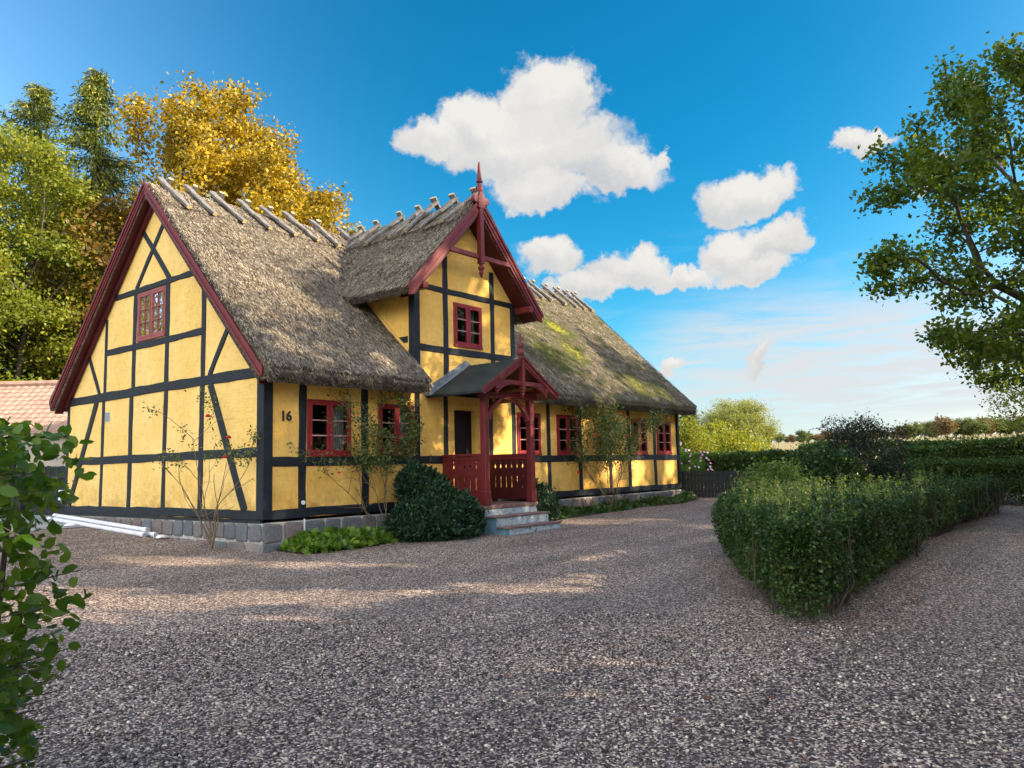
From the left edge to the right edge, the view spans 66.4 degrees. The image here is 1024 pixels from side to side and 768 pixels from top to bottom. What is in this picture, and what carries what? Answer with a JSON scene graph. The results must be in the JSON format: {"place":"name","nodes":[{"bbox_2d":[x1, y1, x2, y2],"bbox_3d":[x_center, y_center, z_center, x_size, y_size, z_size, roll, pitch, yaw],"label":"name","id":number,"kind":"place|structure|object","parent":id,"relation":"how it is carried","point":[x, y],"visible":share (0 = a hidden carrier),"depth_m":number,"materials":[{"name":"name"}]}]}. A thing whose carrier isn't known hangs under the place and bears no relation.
{"place":"outdoors","nodes":[
{"label":"outdoors","id":0,"kind":"place"},
{"bbox_2d":[0,513,83,532],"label":"pavement","id":1,"kind":"structure","parent":0,"point":[44,525],"depth_m":15.93,"materials":[{"name":"concrete"}]},
{"bbox_2d":[64,523,78,525],"bbox_3d":[-8.838,2.819,15.711,0.181,0.068,0.297,-6,-8,38],"label":"plastic wrap","id":2,"kind":"object","parent":1,"relation":"on","point":[72,524],"visible":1,"depth_m":15.64,"materials":[{"name":"white plastic"}]},
{"bbox_2d":[0,483,1023,767],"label":"gravel drive","id":3,"kind":"structure","parent":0,"point":[664,563],"depth_m":6.28,"materials":[{"name":"grey gravel"}]},
{"bbox_2d":[47,516,146,537],"bbox_3d":[-8.304,2.807,15.455,4.354,0.286,0.096,-6,-8,39],"label":"white pipe","id":4,"kind":"object","parent":3,"relation":"on","point":[117,530],"visible":0.9,"depth_m":15.08,"materials":[{"name":"plastic"}]},
{"bbox_2d":[54,517,158,536],"bbox_3d":[-8.132,2.809,15.470,4.404,0.288,0.096,-6,-8,38],"label":"white pipe","id":5,"kind":"object","parent":3,"relation":"on","point":[152,534],"visible":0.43,"depth_m":14.23,"materials":[{"name":"plastic"}]},
{"bbox_2d":[52,513,149,532],"bbox_3d":[-8.209,2.732,15.464,4.104,0.270,0.096,-6,-8,38],"label":"white pipe","id":6,"kind":"object","parent":5,"relation":"on","point":[125,526],"visible":0.98,"depth_m":15.21,"materials":[{"name":"plastic"}]},
{"bbox_2d":[156,535,168,537],"bbox_3d":[-6.235,2.709,13.924,0.162,0.060,0.212,-3,-6,15],"label":"plastic wrap","id":7,"kind":"object","parent":3,"relation":"on","point":[161,536],"visible":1,"depth_m":13.87,"materials":[{"name":"white plastic"}]},
{"bbox_2d":[137,383,275,548],"bbox_3d":[-4.856,1.300,12.641,2.049,2.750,1.163,-3,-6,16],"label":"rose bush","id":8,"kind":"object","parent":3,"relation":"on","point":[211,542],"visible":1,"depth_m":12.67,"materials":[{"name":"green plant"}]},
{"bbox_2d":[277,499,697,553],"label":"flower bed soil","id":9,"kind":"structure","parent":3,"relation":"on","point":[571,516],"depth_m":18.35,"materials":[{"name":"brown soil"}]},
{"bbox_2d":[277,525,397,554],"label":"leafy ground cover","id":10,"kind":"object","parent":9,"relation":"on","point":[308,542],"visible":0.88,"depth_m":12.51,"materials":[{"name":"green plant"}]},
{"bbox_2d":[287,389,433,527],"bbox_3d":[-2.456,1.284,13.867,1.402,2.931,3.205,-6,-8,38],"label":"rose bush","id":11,"kind":"object","parent":9,"relation":"on","point":[386,453],"visible":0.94,"depth_m":13.88,"materials":[{"name":"green plant"}]},
{"bbox_2d":[560,391,672,504],"bbox_3d":[2.618,1.689,19.568,2.312,3.006,4.033,-6,-8,38],"label":"rose bush","id":12,"kind":"object","parent":9,"relation":"on","point":[614,429],"visible":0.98,"depth_m":19.39,"materials":[{"name":"green plant"}]},
{"bbox_2d":[558,490,698,518],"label":"ivy ground cover","id":13,"kind":"object","parent":9,"relation":"on","point":[567,511],"visible":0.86,"depth_m":19.73,"materials":[{"name":"green plant"}]},
{"bbox_2d":[0,611,1023,767],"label":"gravel stones","id":14,"kind":"object","parent":3,"relation":"on","point":[796,765],"visible":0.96,"depth_m":5.10,"materials":[{"name":"grey gravel"}]},
{"bbox_2d":[681,444,954,489],"bbox_3d":[8.303,2.936,25.946,11.530,1.615,1.700,-6,-8,38],"label":"hedge","id":15,"kind":"object","parent":3,"relation":"on","point":[718,461],"visible":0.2,"depth_m":25.60,"materials":[{"name":"green plant"}]},
{"bbox_2d":[783,439,873,487],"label":"leafy shrub","id":16,"kind":"object","parent":3,"relation":"on","point":[825,461],"visible":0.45,"depth_m":16.11,"materials":[{"name":"green plant"}]},
{"bbox_2d":[801,510,982,590],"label":"hedge bed soil","id":17,"kind":"structure","parent":3,"relation":"on","point":[949,528],"depth_m":14.19,"materials":[{"name":"brown soil"}]},
{"bbox_2d":[730,451,825,490],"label":"leafy shrub","id":18,"kind":"object","parent":17,"relation":"on","point":[784,470],"visible":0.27,"depth_m":14.21,"materials":[{"name":"green plant"}]},
{"bbox_2d":[710,473,930,619],"bbox_3d":[3.419,1.804,9.854,2.915,1.296,5.975,-6,-8,38],"label":"hedge","id":19,"kind":"object","parent":17,"relation":"on","point":[808,540],"visible":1,"depth_m":8.21,"materials":[{"name":"green plant"}]},
{"bbox_2d":[817,454,891,483],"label":"leafy shrub","id":20,"kind":"object","parent":17,"relation":"on","point":[867,468],"visible":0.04,"depth_m":18.06,"materials":[{"name":"green plant"}]},
{"bbox_2d":[808,411,918,480],"bbox_3d":[7.886,1.736,17.464,2.240,2.447,2.893,-6,-8,38],"label":"dusky shrub","id":21,"kind":"object","parent":17,"relation":"on","point":[856,435],"visible":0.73,"depth_m":17.09,"materials":[{"name":"green plant"}]},
{"bbox_2d":[798,466,1007,542],"bbox_3d":[7.866,2.245,15.361,2.052,1.208,8.500,-7,-8,41],"label":"hedge","id":22,"kind":"object","parent":17,"relation":"on","point":[954,497],"visible":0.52,"depth_m":14.69,"materials":[{"name":"green plant"}]},
{"bbox_2d":[915,455,1023,505],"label":"hedge","id":23,"kind":"object","parent":3,"relation":"on","point":[1008,472],"visible":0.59,"depth_m":19.99,"materials":[{"name":"green plant"}]},
{"bbox_2d":[0,0,1023,442],"label":"sky","id":24,"kind":"structure","parent":0,"point":[689,170],"materials":[{"name":"blue"}]},
{"bbox_2d":[34,433,1023,514],"bbox_3d":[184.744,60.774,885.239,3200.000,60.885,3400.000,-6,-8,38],"label":"ground","id":25,"kind":"structure","parent":0,"point":[782,445],"depth_m":323.23,"materials":[{"name":"green plant"}]},
{"bbox_2d":[0,380,67,467],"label":"outbuilding","id":26,"kind":"structure","parent":25,"relation":"on","point":[21,401],"depth_m":21.06,"materials":[{"name":"tile"}]},
{"bbox_2d":[3,466,64,513],"bbox_3d":[-12.185,2.619,18.850,5.565,1.335,0.116,-5,-7,30],"label":"picket fence","id":27,"kind":"object","parent":25,"relation":"on","point":[47,509],"visible":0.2,"depth_m":17.98,"materials":[{"name":"black wood"}]},
{"bbox_2d":[0,295,69,380],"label":"leafy tree","id":28,"kind":"object","parent":25,"relation":"on","point":[19,337],"visible":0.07,"depth_m":26.41,"materials":[{"name":"green plant"}]},
{"bbox_2d":[0,81,81,372],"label":"conifer","id":29,"kind":"object","parent":25,"relation":"on","point":[42,114],"visible":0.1,"depth_m":31.52,"materials":[{"name":"green plant"}]},
{"bbox_2d":[0,416,96,767],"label":"beech hedge","id":30,"kind":"object","parent":25,"relation":"on","point":[15,729],"visible":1,"depth_m":3.36,"materials":[{"name":"green plant"}]},
{"bbox_2d":[0,118,115,381],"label":"leafy tree","id":31,"kind":"object","parent":25,"relation":"on","point":[44,159],"visible":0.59,"depth_m":25.59,"materials":[{"name":"green plant"}]},
{"bbox_2d":[4,67,150,380],"bbox_3d":[-16.111,-4.149,30.081,9.655,16.952,9.502,-6,-8,38],"label":"conifer","id":32,"kind":"object","parent":25,"relation":"on","point":[94,95],"visible":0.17,"depth_m":30.37,"materials":[{"name":"green plant"}]},
{"bbox_2d":[19,182,136,367],"bbox_3d":[-13.971,-1.461,27.420,5.385,11.103,5.850,-6,-8,38],"label":"leafy tree","id":33,"kind":"object","parent":25,"relation":"on","point":[100,218],"visible":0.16,"depth_m":26.33,"materials":[{"name":"green plant"}]},
{"bbox_2d":[90,70,367,237],"bbox_3d":[-9.820,-3.850,29.776,8.617,16.214,10.374,-6,-8,38],"label":"chestnut tree","id":34,"kind":"object","parent":25,"relation":"on","point":[211,164],"visible":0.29,"depth_m":28.40,"materials":[{"name":"yellow plant"}]},
{"bbox_2d":[49,162,697,552],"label":"cottage","id":35,"kind":"structure","parent":25,"relation":"on","point":[271,326],"depth_m":15.47,"materials":[{"name":"yellow paint"}]},
{"bbox_2d":[136,285,165,342],"bbox_3d":[-6.964,-1.347,15.181,1.110,0.975,0.126,-6,-8,38],"label":"window","id":36,"kind":"structure","parent":35,"relation":"in","point":[151,310],"depth_m":15.12,"materials":[{"name":"red paint"}]},
{"bbox_2d":[307,399,351,455],"bbox_3d":[-3.233,0.775,13.641,0.223,0.975,0.950,-6,-8,38],"label":"window","id":37,"kind":"structure","parent":35,"relation":"in","point":[335,441],"depth_m":13.62,"materials":[{"name":"red paint"}]},
{"bbox_2d":[378,403,415,455],"bbox_3d":[-2.250,0.881,14.860,0.223,0.975,0.930,-6,-8,38],"label":"window","id":38,"kind":"structure","parent":35,"relation":"in","point":[396,421],"depth_m":14.80,"materials":[{"name":"red paint"}]},
{"bbox_2d":[460,326,463,336],"bbox_3d":[-1.021,-1.003,16.891,0.210,0.500,0.210,-6,-8,38],"label":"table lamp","id":39,"kind":"object","parent":35,"relation":"attached to","point":[462,333],"visible":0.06,"depth_m":16.84,"materials":[{"name":"black plastic"}]},
{"bbox_2d":[454,410,471,487],"bbox_3d":[-1.058,1.504,16.330,0.055,1.900,0.640,-6,-8,38],"label":"door","id":40,"kind":"structure","parent":35,"relation":"in","point":[462,419],"depth_m":16.39,"materials":[{"name":"wood"}]},
{"bbox_2d":[453,302,482,349],"bbox_3d":[-1.003,-1.219,16.709,0.223,0.930,0.900,-6,-8,38],"label":"window","id":41,"kind":"structure","parent":35,"relation":"in","point":[468,331],"depth_m":16.66,"materials":[{"name":"red paint"}]},
{"bbox_2d":[517,412,541,454],"bbox_3d":[0.368,1.155,18.030,0.126,0.975,0.890,-6,-8,38],"label":"window","id":42,"kind":"structure","parent":35,"relation":"in","point":[538,419],"depth_m":18.15,"materials":[{"name":"red paint"}]},
{"bbox_2d":[556,414,577,454],"bbox_3d":[1.298,1.258,19.260,0.223,0.985,0.900,-6,-8,38],"label":"window","id":43,"kind":"structure","parent":35,"relation":"in","point":[567,429],"depth_m":19.18,"materials":[{"name":"red paint"}]},
{"bbox_2d":[631,419,647,454],"bbox_3d":[3.506,1.496,21.998,0.223,0.985,0.870,-6,-8,38],"label":"window","id":44,"kind":"structure","parent":35,"relation":"in","point":[645,447],"depth_m":22.03,"materials":[{"name":"red paint"}]},
{"bbox_2d":[656,421,671,454],"bbox_3d":[4.455,1.590,23.098,0.126,0.985,0.880,-6,-8,38],"label":"window","id":45,"kind":"structure","parent":35,"relation":"in","point":[663,442],"depth_m":23.09,"materials":[{"name":"red paint"}]},
{"bbox_2d":[382,458,487,542],"bbox_3d":[-1.380,2.095,14.172,1.880,1.555,1.768,-1,-6,-2],"label":"yew bush","id":46,"kind":"object","parent":25,"relation":"on","point":[432,505],"visible":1,"depth_m":13.72,"materials":[{"name":"green plant"}]},
{"bbox_2d":[514,477,561,520],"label":"yew bush","id":47,"kind":"object","parent":25,"relation":"on","point":[547,499],"visible":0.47,"depth_m":16.26,"materials":[{"name":"green plant"}]},
{"bbox_2d":[670,442,712,489],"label":"flowering plant","id":48,"kind":"object","parent":25,"relation":"on","point":[685,461],"visible":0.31,"depth_m":25.26,"materials":[{"name":"green plant"}]},
{"bbox_2d":[678,411,709,442],"bbox_3d":[8.326,2.925,36.507,3.178,3.668,3.129,-6,-8,38],"label":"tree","id":49,"kind":"object","parent":25,"relation":"on","point":[686,416],"visible":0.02,"depth_m":36.64,"materials":[{"name":"green plant"}]},
{"bbox_2d":[678,416,720,453],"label":"leafy shrub","id":50,"kind":"object","parent":25,"relation":"on","point":[694,444],"visible":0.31,"depth_m":31.02,"materials":[{"name":"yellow plant"}]},
{"bbox_2d":[686,418,764,458],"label":"yellow bush","id":51,"kind":"object","parent":25,"relation":"on","point":[742,441],"visible":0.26,"depth_m":34.50,"materials":[{"name":"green plant"}]},
{"bbox_2d":[696,396,784,449],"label":"willow tree","id":52,"kind":"object","parent":25,"relation":"on","point":[744,416],"visible":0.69,"depth_m":49.28,"materials":[{"name":"green plant"}]},
{"bbox_2d":[681,470,821,497],"bbox_3d":[8.005,2.969,22.870,5.971,1.020,0.144,-3,-6,19],"label":"picket fence","id":53,"kind":"object","parent":25,"relation":"on","point":[687,483],"visible":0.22,"depth_m":23.52,"materials":[{"name":"black wood"}]},
{"bbox_2d":[727,435,784,458],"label":"yellow bush","id":54,"kind":"object","parent":25,"relation":"on","point":[764,447],"visible":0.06,"depth_m":35.38,"materials":[{"name":"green plant"}]},
{"bbox_2d":[772,433,785,443],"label":"distant tree","id":55,"kind":"object","parent":25,"relation":"on","point":[779,438],"visible":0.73,"depth_m":415.71,"materials":[{"name":"green plant"}]},
{"bbox_2d":[787,434,795,442],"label":"distant tree","id":56,"kind":"object","parent":25,"relation":"on","point":[790,438],"visible":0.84,"depth_m":398.57,"materials":[{"name":"brown plant"}]},
{"bbox_2d":[794,429,808,442],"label":"distant tree","id":57,"kind":"object","parent":25,"relation":"on","point":[801,437],"visible":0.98,"depth_m":376.22,"materials":[{"name":"green plant"}]},
{"bbox_2d":[806,432,813,441],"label":"distant tree","id":58,"kind":"object","parent":25,"relation":"on","point":[809,434],"visible":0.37,"depth_m":416.34,"materials":[{"name":"green plant"}]},
{"bbox_2d":[810,433,824,441],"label":"distant tree","id":59,"kind":"object","parent":25,"relation":"on","point":[818,436],"visible":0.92,"depth_m":391.54,"materials":[{"name":"brown plant"}]},
{"bbox_2d":[820,430,831,440],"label":"distant tree","id":60,"kind":"object","parent":25,"relation":"on","point":[822,432],"visible":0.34,"depth_m":416.16,"materials":[{"name":"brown plant"}]},
{"bbox_2d":[894,425,909,438],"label":"distant tree","id":61,"kind":"object","parent":25,"relation":"on","point":[896,431],"visible":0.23,"depth_m":317.37,"materials":[{"name":"green plant"}]},
{"bbox_2d":[862,451,942,478],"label":"leafy shrub","id":62,"kind":"object","parent":25,"relation":"on","point":[915,464],"visible":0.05,"depth_m":19.23,"materials":[{"name":"green plant"}]},
{"bbox_2d":[796,434,1023,459],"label":"hedge","id":63,"kind":"object","parent":25,"relation":"on","point":[985,447],"visible":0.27,"depth_m":28.34,"materials":[{"name":"green plant"}]},
{"bbox_2d":[900,421,924,439],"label":"distant tree","id":64,"kind":"object","parent":25,"relation":"on","point":[916,429],"visible":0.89,"depth_m":312.81,"materials":[{"name":"green plant"}]},
{"bbox_2d":[921,420,937,438],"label":"distant tree","id":65,"kind":"object","parent":25,"relation":"on","point":[929,432],"visible":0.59,"depth_m":335.65,"materials":[{"name":"green plant"}]},
{"bbox_2d":[849,30,1023,393],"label":"maple tree","id":66,"kind":"object","parent":25,"relation":"on","point":[941,176],"visible":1,"depth_m":14.16,"materials":[{"name":"green plant"}]},
{"bbox_2d":[929,413,960,437],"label":"distant tree","id":67,"kind":"object","parent":25,"relation":"on","point":[945,426],"visible":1,"depth_m":311.98,"materials":[{"name":"brown plant"}]},
{"bbox_2d":[952,418,964,437],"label":"distant tree","id":68,"kind":"object","parent":25,"relation":"on","point":[955,433],"visible":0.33,"depth_m":335.31,"materials":[{"name":"green plant"}]},
{"bbox_2d":[951,417,969,436],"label":"distant tree","id":69,"kind":"object","parent":25,"relation":"on","point":[960,423],"visible":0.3,"depth_m":333.98,"materials":[{"name":"green plant"}]},
{"bbox_2d":[958,416,977,436],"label":"distant tree","id":70,"kind":"object","parent":25,"relation":"on","point":[967,433],"visible":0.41,"depth_m":332.31,"materials":[{"name":"green plant"}]},
{"bbox_2d":[962,418,990,436],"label":"distant tree","id":71,"kind":"object","parent":25,"relation":"on","point":[980,427],"visible":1,"depth_m":324.68,"materials":[{"name":"green plant"}]},
{"bbox_2d":[976,414,998,436],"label":"distant tree","id":72,"kind":"object","parent":25,"relation":"on","point":[989,420],"visible":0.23,"depth_m":336.91,"materials":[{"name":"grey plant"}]},
{"bbox_2d":[984,416,1003,435],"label":"distant tree","id":73,"kind":"object","parent":25,"relation":"on","point":[993,418],"visible":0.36,"depth_m":338.92,"materials":[{"name":"green plant"}]},
{"bbox_2d":[967,299,1023,453],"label":"airy tree","id":74,"kind":"object","parent":25,"relation":"on","point":[1011,398],"visible":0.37,"depth_m":24.13,"materials":[{"name":"green plant"}]},
{"bbox_2d":[995,416,1012,435],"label":"distant tree","id":75,"kind":"object","parent":25,"relation":"on","point":[1000,432],"visible":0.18,"depth_m":349.37,"materials":[{"name":"green plant"}]},
{"bbox_2d":[1001,420,1013,434],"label":"distant tree","id":76,"kind":"object","parent":25,"relation":"on","point":[1005,431],"visible":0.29,"depth_m":346.32,"materials":[{"name":"green plant"}]},
{"bbox_2d":[1003,418,1021,434],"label":"distant tree","id":77,"kind":"object","parent":25,"relation":"on","point":[1009,425],"visible":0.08,"depth_m":343.56,"materials":[{"name":"green plant"}]},
{"bbox_2d":[1012,413,1023,433],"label":"distant tree","id":78,"kind":"object","parent":25,"relation":"on","point":[1017,416],"visible":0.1,"depth_m":321.83,"materials":[{"name":"green plant"}]},
{"bbox_2d":[1015,420,1023,429],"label":"distant tree","id":79,"kind":"object","parent":25,"relation":"on","point":[1020,422],"visible":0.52,"depth_m":313.62,"materials":[{"name":"green plant"}]}
]}

